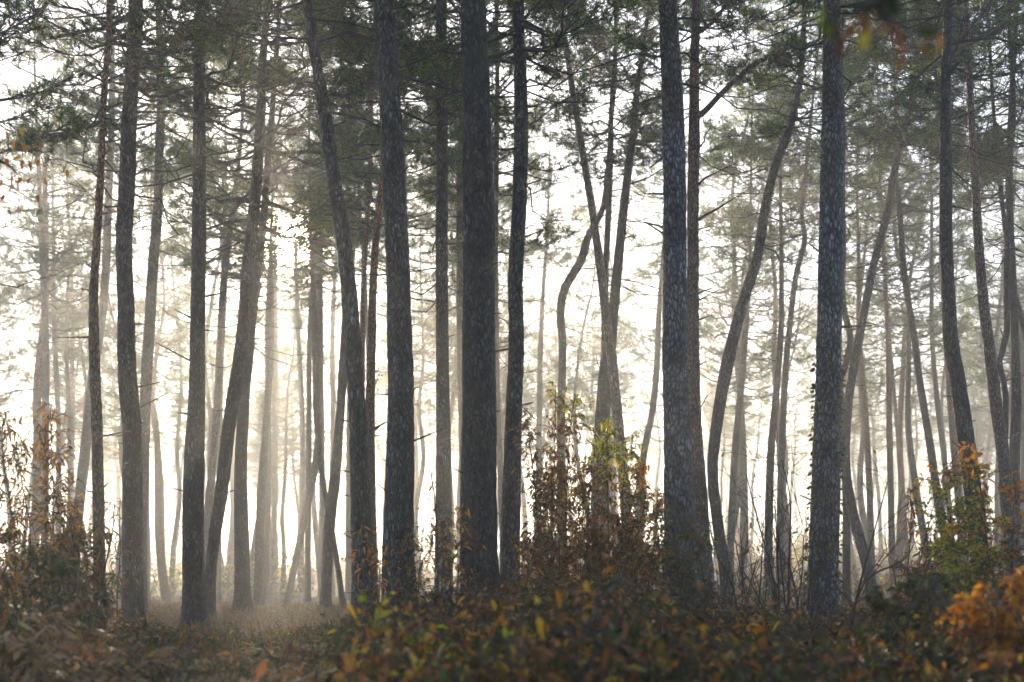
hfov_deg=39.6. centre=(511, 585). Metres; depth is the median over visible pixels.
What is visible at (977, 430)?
pine tree
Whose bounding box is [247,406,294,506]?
pine tree
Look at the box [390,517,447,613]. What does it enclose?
sapling
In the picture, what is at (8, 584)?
shrub
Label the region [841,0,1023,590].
pine tree
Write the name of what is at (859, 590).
bare shrub
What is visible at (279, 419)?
pine tree
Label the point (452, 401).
pine tree
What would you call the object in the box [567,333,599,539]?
pine tree
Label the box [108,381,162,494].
pine tree
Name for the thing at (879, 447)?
pine tree
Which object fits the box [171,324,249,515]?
pine tree
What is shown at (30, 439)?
pine tree
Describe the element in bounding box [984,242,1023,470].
pine tree
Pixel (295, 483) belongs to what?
pine tree
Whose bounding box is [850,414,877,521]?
pine tree
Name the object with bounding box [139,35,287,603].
pine tree
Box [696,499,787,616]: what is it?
bare shrub
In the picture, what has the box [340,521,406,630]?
sapling
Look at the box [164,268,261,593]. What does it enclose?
pine tree
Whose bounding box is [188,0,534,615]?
pine tree
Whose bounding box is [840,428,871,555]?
pine tree
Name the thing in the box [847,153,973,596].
pine tree
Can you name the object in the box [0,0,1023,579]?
sky
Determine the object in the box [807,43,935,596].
pine tree
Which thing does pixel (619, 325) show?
pine tree
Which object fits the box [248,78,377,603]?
pine tree
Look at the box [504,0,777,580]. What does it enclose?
pine tree
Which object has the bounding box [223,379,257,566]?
pine tree
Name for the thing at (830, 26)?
leafy tree
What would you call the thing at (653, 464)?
wood
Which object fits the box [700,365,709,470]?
pine tree
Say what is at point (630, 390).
pine tree
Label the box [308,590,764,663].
bracken
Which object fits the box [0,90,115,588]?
pine tree
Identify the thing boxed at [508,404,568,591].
sapling
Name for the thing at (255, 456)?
pine tree
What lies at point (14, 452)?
sapling
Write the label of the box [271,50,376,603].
pine tree
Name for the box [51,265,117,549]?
pine tree
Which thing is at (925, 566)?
sapling
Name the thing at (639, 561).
sapling
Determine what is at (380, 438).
pine tree
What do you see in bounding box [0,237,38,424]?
pine tree
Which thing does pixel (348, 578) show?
pine tree
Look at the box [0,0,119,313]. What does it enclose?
pine tree
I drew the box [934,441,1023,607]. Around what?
shrub
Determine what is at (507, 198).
pine tree
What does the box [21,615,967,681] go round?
grass
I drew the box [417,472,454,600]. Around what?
sapling
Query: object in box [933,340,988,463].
pine tree
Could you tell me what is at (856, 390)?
pine tree
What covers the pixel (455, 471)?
pine tree
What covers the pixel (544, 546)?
shrub
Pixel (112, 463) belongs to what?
pine tree
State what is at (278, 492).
pine tree
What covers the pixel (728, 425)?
pine tree
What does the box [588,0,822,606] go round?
pine tree
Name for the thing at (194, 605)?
pine tree
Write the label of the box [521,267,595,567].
pine tree
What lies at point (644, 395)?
pine tree
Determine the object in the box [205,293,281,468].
pine tree
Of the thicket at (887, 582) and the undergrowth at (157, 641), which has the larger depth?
the thicket at (887, 582)
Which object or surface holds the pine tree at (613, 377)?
on the ground at (314, 592)
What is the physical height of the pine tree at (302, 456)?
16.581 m
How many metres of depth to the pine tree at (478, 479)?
11.91 m
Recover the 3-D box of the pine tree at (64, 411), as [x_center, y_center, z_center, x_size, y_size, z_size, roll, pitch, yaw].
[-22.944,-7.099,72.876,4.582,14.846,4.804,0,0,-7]
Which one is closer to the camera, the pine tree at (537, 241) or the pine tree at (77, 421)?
the pine tree at (537, 241)
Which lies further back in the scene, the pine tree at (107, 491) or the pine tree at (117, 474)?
the pine tree at (107, 491)
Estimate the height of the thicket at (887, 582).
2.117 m
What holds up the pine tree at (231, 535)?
on the ground at (314, 592)
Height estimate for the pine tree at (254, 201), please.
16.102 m
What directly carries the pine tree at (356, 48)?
on the ground at (314, 592)
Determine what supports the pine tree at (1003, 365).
on the ground at (314, 592)
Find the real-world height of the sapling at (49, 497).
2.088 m
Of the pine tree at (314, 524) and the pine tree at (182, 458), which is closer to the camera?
the pine tree at (314, 524)
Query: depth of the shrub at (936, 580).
7.53 m
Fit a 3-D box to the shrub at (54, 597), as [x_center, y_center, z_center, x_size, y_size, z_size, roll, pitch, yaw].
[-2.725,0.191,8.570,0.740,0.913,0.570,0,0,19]
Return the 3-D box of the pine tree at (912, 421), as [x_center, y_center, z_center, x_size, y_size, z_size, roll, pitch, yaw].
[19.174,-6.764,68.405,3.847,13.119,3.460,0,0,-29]
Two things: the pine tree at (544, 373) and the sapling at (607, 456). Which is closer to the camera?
the sapling at (607, 456)
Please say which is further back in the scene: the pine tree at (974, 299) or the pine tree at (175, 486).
the pine tree at (175, 486)
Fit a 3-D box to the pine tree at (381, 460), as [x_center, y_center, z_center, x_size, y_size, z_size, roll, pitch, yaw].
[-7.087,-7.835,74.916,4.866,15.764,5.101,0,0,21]
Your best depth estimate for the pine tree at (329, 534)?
29.91 m
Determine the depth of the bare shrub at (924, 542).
10.98 m
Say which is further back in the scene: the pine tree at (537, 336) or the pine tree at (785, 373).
the pine tree at (537, 336)
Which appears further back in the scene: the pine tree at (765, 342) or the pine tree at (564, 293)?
the pine tree at (765, 342)
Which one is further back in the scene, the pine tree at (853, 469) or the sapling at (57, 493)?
the pine tree at (853, 469)
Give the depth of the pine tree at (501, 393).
45.43 m
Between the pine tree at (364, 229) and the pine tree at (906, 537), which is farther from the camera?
the pine tree at (906, 537)
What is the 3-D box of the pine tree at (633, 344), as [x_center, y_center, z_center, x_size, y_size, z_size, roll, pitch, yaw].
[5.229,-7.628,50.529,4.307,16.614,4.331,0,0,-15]
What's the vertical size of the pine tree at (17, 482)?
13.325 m
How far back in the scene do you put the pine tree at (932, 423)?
77.28 m
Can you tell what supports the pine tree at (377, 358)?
on the ground at (314, 592)
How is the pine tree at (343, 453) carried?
on the ground at (314, 592)
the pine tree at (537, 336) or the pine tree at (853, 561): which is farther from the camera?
the pine tree at (537, 336)
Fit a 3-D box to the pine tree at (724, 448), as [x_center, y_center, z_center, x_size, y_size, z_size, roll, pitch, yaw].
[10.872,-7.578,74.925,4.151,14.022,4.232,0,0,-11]
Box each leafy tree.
[0,123,68,222]
[814,0,942,75]
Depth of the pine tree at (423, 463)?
43.24 m
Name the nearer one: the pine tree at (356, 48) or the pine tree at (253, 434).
the pine tree at (356, 48)
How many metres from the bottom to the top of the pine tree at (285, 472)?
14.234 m
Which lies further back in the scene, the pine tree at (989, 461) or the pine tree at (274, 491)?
the pine tree at (989, 461)
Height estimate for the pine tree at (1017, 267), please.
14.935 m
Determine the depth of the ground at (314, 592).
58.50 m
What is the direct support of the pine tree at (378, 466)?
on the ground at (314, 592)
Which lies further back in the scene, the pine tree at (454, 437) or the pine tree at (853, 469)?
the pine tree at (853, 469)
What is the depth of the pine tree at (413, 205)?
44.89 m
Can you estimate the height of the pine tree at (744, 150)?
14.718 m
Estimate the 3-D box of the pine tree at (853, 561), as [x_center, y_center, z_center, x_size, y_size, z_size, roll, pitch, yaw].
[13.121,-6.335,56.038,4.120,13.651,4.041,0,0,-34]
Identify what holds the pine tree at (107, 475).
on the ground at (314, 592)
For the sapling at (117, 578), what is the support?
on the ground at (314, 592)
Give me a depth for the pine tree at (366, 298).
38.11 m
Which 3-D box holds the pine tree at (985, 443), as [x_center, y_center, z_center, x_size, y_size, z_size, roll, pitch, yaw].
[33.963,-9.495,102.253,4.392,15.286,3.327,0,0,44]
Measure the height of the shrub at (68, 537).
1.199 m
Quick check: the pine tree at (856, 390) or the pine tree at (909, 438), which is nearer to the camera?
the pine tree at (909, 438)
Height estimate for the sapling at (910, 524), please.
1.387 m
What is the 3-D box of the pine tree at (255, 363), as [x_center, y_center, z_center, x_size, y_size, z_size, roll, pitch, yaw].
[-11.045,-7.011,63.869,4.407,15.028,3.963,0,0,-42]
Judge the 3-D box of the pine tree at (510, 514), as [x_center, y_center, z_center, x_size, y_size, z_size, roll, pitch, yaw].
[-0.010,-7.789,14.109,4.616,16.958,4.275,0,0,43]
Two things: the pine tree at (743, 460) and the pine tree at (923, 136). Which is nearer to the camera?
the pine tree at (923, 136)
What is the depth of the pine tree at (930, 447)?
26.90 m
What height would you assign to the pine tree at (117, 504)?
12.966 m
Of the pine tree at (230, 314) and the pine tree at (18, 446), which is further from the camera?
the pine tree at (230, 314)
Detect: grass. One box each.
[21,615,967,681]
[112,598,348,659]
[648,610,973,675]
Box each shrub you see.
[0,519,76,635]
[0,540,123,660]
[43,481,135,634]
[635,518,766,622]
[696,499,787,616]
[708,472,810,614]
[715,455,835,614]
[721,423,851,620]
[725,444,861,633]
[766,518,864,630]
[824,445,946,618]
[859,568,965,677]
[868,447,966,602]
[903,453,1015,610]
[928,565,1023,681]
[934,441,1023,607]
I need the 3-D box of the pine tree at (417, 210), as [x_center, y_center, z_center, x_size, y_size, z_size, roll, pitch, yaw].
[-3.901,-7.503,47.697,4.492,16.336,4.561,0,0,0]
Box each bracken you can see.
[0,574,1023,681]
[0,598,458,681]
[5,592,994,631]
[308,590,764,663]
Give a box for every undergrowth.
[0,583,393,681]
[256,566,1023,681]
[304,590,533,681]
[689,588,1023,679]
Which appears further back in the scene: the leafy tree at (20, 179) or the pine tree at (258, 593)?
the pine tree at (258, 593)
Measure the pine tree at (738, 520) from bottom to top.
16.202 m
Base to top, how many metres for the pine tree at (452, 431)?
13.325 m
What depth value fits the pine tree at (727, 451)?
108.32 m
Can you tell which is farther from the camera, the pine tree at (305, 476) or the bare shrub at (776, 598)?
the pine tree at (305, 476)
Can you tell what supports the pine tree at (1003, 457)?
on the ground at (314, 592)
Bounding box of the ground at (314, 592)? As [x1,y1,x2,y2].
[0,556,971,681]
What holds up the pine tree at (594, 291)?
on the ground at (314, 592)
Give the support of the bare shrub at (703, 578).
on the ground at (314, 592)
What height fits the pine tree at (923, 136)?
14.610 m
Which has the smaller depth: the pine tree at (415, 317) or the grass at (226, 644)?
the grass at (226, 644)
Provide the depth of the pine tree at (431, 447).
86.84 m
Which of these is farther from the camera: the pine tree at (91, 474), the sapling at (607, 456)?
the pine tree at (91, 474)
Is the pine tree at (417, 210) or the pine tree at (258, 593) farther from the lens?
the pine tree at (417, 210)
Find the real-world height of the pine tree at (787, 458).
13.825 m
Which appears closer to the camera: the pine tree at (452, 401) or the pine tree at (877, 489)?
the pine tree at (452, 401)
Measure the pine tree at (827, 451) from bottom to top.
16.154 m
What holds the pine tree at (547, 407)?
on the ground at (314, 592)
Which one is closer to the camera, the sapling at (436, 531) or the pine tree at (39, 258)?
the sapling at (436, 531)
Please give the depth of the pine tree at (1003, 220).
22.69 m
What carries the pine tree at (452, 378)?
on the ground at (314, 592)
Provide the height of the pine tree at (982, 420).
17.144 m
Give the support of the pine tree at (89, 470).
on the ground at (314, 592)
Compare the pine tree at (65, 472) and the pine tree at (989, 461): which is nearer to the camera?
the pine tree at (989, 461)
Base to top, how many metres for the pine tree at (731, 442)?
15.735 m
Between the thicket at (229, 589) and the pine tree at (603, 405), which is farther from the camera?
the thicket at (229, 589)
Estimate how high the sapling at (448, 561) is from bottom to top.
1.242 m
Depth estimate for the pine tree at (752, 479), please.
87.81 m
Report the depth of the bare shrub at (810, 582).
9.38 m
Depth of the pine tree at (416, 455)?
55.69 m
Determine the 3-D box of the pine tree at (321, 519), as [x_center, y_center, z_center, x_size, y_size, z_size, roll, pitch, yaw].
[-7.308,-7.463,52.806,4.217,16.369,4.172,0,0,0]
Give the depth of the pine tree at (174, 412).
60.54 m
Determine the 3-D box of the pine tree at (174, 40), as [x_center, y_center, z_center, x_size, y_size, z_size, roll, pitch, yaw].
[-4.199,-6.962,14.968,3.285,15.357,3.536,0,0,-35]
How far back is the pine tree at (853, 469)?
87.02 m
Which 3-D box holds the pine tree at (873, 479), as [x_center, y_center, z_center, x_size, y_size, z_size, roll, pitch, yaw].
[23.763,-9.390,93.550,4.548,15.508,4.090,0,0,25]
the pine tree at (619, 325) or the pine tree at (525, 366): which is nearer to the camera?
the pine tree at (619, 325)
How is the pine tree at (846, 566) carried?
on the ground at (314, 592)
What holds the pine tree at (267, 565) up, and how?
on the ground at (314, 592)
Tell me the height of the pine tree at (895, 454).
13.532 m
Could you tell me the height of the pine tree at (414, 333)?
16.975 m
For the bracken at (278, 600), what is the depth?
27.99 m
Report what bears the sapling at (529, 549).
on the ground at (314, 592)
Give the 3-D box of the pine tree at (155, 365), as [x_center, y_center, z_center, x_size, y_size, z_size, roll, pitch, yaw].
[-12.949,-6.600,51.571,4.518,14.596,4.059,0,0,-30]
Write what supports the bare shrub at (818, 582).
on the ground at (314, 592)
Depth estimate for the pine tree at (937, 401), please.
40.03 m
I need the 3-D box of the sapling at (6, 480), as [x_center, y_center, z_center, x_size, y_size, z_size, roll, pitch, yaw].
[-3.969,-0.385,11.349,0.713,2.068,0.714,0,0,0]
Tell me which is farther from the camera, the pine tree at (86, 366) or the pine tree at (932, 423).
the pine tree at (932, 423)
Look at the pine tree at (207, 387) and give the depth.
49.47 m
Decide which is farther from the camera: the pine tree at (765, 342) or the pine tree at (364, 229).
the pine tree at (765, 342)
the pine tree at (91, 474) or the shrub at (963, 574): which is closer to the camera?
the shrub at (963, 574)
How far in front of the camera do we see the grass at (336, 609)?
19.75 m
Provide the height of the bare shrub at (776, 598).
1.629 m
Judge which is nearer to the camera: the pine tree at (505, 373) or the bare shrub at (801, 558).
the bare shrub at (801, 558)
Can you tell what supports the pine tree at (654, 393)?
on the ground at (314, 592)
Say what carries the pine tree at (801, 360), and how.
on the ground at (314, 592)
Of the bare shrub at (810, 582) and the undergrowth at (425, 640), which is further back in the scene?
the bare shrub at (810, 582)
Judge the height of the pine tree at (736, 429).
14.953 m
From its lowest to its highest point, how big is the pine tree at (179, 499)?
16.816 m
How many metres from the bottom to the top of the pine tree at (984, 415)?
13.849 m
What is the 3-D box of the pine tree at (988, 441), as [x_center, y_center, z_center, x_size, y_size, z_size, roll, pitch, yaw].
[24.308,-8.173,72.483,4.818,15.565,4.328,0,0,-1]
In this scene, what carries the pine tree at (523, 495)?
on the ground at (314, 592)
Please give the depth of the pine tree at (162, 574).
46.44 m
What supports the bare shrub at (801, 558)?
on the ground at (314, 592)
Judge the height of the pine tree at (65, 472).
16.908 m
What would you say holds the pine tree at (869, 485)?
on the ground at (314, 592)
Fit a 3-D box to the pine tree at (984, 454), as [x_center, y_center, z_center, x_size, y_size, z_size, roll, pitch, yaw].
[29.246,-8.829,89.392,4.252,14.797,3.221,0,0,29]
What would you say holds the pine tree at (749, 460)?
on the ground at (314, 592)
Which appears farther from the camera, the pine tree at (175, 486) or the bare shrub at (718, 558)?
the pine tree at (175, 486)
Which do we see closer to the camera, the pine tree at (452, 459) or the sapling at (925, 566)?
the sapling at (925, 566)
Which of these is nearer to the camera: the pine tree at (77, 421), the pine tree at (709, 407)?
the pine tree at (77, 421)
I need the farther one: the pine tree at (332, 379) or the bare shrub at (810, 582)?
the pine tree at (332, 379)
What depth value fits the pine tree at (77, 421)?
64.96 m
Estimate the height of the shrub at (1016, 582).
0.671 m
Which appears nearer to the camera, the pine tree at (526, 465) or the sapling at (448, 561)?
the sapling at (448, 561)
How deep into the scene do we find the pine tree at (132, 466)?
15.90 m
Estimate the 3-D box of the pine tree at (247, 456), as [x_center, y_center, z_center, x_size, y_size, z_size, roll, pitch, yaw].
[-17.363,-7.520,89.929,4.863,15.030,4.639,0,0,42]
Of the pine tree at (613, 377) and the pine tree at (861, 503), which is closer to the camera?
the pine tree at (613, 377)
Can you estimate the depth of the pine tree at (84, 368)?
50.77 m
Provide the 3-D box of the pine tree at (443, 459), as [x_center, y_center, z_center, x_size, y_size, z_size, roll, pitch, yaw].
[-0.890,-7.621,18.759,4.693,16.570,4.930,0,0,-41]
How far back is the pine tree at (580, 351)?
49.88 m
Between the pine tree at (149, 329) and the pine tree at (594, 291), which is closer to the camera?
the pine tree at (149, 329)
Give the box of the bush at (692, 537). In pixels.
[649,508,720,612]
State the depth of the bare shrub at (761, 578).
11.98 m
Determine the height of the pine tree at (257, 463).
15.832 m
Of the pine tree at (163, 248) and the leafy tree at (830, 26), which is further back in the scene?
the pine tree at (163, 248)
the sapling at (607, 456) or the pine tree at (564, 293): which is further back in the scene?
the pine tree at (564, 293)
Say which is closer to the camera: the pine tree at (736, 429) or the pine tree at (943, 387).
the pine tree at (736, 429)
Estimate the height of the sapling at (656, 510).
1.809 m
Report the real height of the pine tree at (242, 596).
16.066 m
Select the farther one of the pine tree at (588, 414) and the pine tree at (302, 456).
the pine tree at (588, 414)
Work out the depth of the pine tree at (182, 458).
69.93 m
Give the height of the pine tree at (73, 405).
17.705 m
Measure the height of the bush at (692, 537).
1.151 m
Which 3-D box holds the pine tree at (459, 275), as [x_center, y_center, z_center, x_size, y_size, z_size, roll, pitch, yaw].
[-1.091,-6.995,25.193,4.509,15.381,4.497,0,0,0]
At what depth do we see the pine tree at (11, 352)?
47.62 m
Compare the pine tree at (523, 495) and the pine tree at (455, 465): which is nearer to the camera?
the pine tree at (523, 495)
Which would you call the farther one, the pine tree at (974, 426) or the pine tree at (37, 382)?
the pine tree at (974, 426)
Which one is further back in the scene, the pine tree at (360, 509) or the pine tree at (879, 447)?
the pine tree at (879, 447)
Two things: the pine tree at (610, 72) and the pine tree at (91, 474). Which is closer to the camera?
the pine tree at (610, 72)
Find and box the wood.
[0,362,1008,577]
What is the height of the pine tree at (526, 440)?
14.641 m
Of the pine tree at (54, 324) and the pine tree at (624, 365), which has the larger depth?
the pine tree at (624, 365)
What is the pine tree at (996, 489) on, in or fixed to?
on the ground at (314, 592)
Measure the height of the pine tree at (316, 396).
15.306 m
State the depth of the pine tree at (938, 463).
97.77 m
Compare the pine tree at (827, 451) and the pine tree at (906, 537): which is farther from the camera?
the pine tree at (906, 537)
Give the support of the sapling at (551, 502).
on the ground at (314, 592)
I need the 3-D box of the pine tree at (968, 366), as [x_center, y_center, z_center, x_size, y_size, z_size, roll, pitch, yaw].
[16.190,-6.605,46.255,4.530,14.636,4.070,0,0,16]
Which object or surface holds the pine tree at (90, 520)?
on the ground at (314, 592)
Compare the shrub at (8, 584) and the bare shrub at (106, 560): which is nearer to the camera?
the shrub at (8, 584)
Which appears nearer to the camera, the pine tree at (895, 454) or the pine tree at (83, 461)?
the pine tree at (83, 461)
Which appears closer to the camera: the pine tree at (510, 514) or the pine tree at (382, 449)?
the pine tree at (510, 514)
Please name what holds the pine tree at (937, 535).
on the ground at (314, 592)
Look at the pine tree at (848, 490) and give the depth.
25.00 m
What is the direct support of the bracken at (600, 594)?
on the ground at (314, 592)
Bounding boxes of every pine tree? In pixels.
[0,0,115,600]
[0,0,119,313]
[0,0,273,616]
[0,0,335,632]
[0,0,344,629]
[0,1,142,592]
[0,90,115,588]
[0,235,37,591]
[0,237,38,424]
[0,263,83,582]
[0,265,33,415]
[0,383,32,572]
[4,143,140,587]
[8,127,116,546]
[9,0,193,581]
[10,0,275,616]
[15,325,107,533]
[19,274,111,581]
[26,245,120,489]
[30,262,116,533]
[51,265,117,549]
[51,403,90,532]
[64,382,118,563]
[67,81,219,601]
[67,187,179,601]
[74,410,110,503]
[75,370,120,529]
[75,412,117,564]
[80,136,217,601]
[80,316,152,526]
[83,289,174,480]
[87,445,116,563]
[88,199,212,598]
[101,368,120,529]
[103,370,136,538]
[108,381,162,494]
[110,243,188,585]
[112,0,435,620]
[135,195,232,595]
[137,120,286,500]
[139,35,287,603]
[141,0,379,614]
[150,384,187,568]
[153,349,214,527]
[158,2,322,564]
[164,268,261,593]
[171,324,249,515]
[181,0,491,625]
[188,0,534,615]
[205,279,284,585]
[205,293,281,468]
[206,143,319,599]
[213,268,305,592]
[215,62,326,606]
[223,352,262,579]
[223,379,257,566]
[225,5,380,606]
[227,380,260,506]
[232,298,312,569]
[247,357,294,523]
[247,359,288,573]
[247,368,289,521]
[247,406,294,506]
[247,412,283,485]
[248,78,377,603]
[248,339,298,505]
[253,257,326,594]
[258,215,329,594]
[265,238,329,591]
[271,5,449,610]
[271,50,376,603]
[271,332,327,567]
[272,0,568,601]
[273,168,360,598]
[279,281,346,583]
[280,417,328,576]
[281,331,339,536]
[283,6,418,441]
[287,0,452,389]
[289,0,499,614]
[296,121,417,599]
[297,216,371,594]
[312,322,377,490]
[324,22,456,450]
[335,291,428,509]
[339,0,572,573]
[340,375,385,508]
[340,447,377,520]
[345,307,422,517]
[350,122,449,288]
[358,0,672,602]
[365,237,457,594]
[365,259,453,455]
[376,176,508,565]
[376,211,456,595]
[376,376,387,519]
[381,125,508,433]
[403,103,533,231]
[405,0,613,570]
[410,174,538,592]
[411,28,569,303]
[413,305,456,498]
[415,276,503,472]
[418,380,456,571]
[426,407,458,479]
[433,412,458,485]
[434,365,503,488]
[435,0,616,609]
[448,133,555,481]
[449,231,557,538]
[451,440,458,560]
[452,289,508,480]
[489,0,818,609]
[498,254,557,585]
[498,308,536,557]
[499,108,602,587]
[503,378,546,510]
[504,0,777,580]
[520,356,549,561]
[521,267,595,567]
[522,252,594,568]
[523,290,573,515]
[525,324,584,557]
[526,0,719,567]
[527,0,688,583]
[527,239,632,527]
[546,164,661,545]
[554,281,628,465]
[557,4,634,579]
[566,293,654,510]
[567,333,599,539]
[568,299,657,549]
[578,359,610,454]
[582,322,649,513]
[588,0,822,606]
[602,75,731,589]
[612,149,723,475]
[627,347,663,551]
[628,0,931,625]
[649,31,804,596]
[685,0,819,589]
[686,0,925,606]
[699,158,807,532]
[699,269,781,583]
[699,335,734,507]
[700,0,862,610]
[700,313,761,570]
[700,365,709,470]
[702,297,764,551]
[703,380,755,490]
[703,396,749,538]
[704,95,863,583]
[714,0,889,607]
[719,389,762,518]
[724,0,940,611]
[724,343,789,552]
[747,243,817,589]
[757,340,814,513]
[786,102,935,545]
[788,300,853,484]
[794,31,928,575]
[795,0,999,602]
[796,258,898,582]
[801,279,870,485]
[804,0,999,612]
[804,337,873,559]
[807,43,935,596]
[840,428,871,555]
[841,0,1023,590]
[841,0,1023,591]
[841,293,884,532]
[842,253,904,573]
[844,0,1023,587]
[845,124,938,580]
[846,112,986,585]
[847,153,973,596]
[850,0,1023,563]
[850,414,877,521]
[852,362,896,515]
[853,328,899,500]
[858,5,1023,563]
[870,74,989,537]
[871,313,946,508]
[871,407,908,508]
[874,0,1023,340]
[882,328,947,559]
[893,214,1006,558]
[904,379,949,538]
[923,349,971,489]
[924,320,988,506]
[930,306,1008,519]
[933,113,1023,571]
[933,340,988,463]
[945,332,995,543]
[948,279,1010,521]
[953,35,1023,565]
[955,169,1023,579]
[961,279,1009,559]
[972,227,1023,422]
[973,347,1008,508]
[973,361,1004,487]
[976,283,1018,445]
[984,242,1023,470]
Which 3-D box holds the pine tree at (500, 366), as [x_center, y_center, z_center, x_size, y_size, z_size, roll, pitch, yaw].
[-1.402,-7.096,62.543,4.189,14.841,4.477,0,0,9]
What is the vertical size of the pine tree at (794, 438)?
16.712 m
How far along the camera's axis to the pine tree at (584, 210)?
45.98 m
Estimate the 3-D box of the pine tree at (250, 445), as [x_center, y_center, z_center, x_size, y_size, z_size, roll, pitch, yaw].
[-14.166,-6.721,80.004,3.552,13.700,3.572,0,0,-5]
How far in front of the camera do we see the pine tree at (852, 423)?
84.71 m
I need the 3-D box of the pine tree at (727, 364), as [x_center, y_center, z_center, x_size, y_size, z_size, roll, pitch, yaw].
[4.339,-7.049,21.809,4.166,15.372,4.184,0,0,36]
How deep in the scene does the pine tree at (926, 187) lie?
34.02 m
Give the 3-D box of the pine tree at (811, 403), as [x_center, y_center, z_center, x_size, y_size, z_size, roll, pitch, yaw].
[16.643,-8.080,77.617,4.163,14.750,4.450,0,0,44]
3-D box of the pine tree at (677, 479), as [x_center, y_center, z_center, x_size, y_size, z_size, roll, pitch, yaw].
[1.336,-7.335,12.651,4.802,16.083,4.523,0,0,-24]
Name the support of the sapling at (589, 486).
on the ground at (314, 592)
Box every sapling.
[0,405,46,619]
[0,422,51,612]
[6,401,83,616]
[23,424,119,626]
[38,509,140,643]
[94,498,148,634]
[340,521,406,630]
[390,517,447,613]
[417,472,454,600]
[427,503,488,612]
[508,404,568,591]
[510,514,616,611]
[510,535,553,605]
[517,380,594,610]
[556,424,612,611]
[567,518,685,596]
[578,415,654,596]
[618,460,666,590]
[884,482,927,610]
[893,526,957,620]
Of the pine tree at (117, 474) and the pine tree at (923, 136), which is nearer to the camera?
the pine tree at (923, 136)
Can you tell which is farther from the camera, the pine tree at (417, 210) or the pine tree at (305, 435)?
the pine tree at (305, 435)
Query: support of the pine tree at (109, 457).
on the ground at (314, 592)
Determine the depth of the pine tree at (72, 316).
47.84 m
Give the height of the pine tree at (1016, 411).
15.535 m
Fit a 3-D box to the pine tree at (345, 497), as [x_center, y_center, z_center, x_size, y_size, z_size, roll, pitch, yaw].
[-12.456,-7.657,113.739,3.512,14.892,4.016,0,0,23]
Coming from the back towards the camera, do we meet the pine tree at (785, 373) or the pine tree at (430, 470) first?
the pine tree at (430, 470)
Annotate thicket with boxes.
[0,508,993,598]
[653,554,1023,611]
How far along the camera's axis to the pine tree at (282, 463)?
98.31 m
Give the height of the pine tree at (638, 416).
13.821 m
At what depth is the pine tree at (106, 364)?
45.46 m
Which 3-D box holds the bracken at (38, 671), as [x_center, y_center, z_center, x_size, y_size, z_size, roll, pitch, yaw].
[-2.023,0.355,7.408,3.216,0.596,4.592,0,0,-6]
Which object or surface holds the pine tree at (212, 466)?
on the ground at (314, 592)

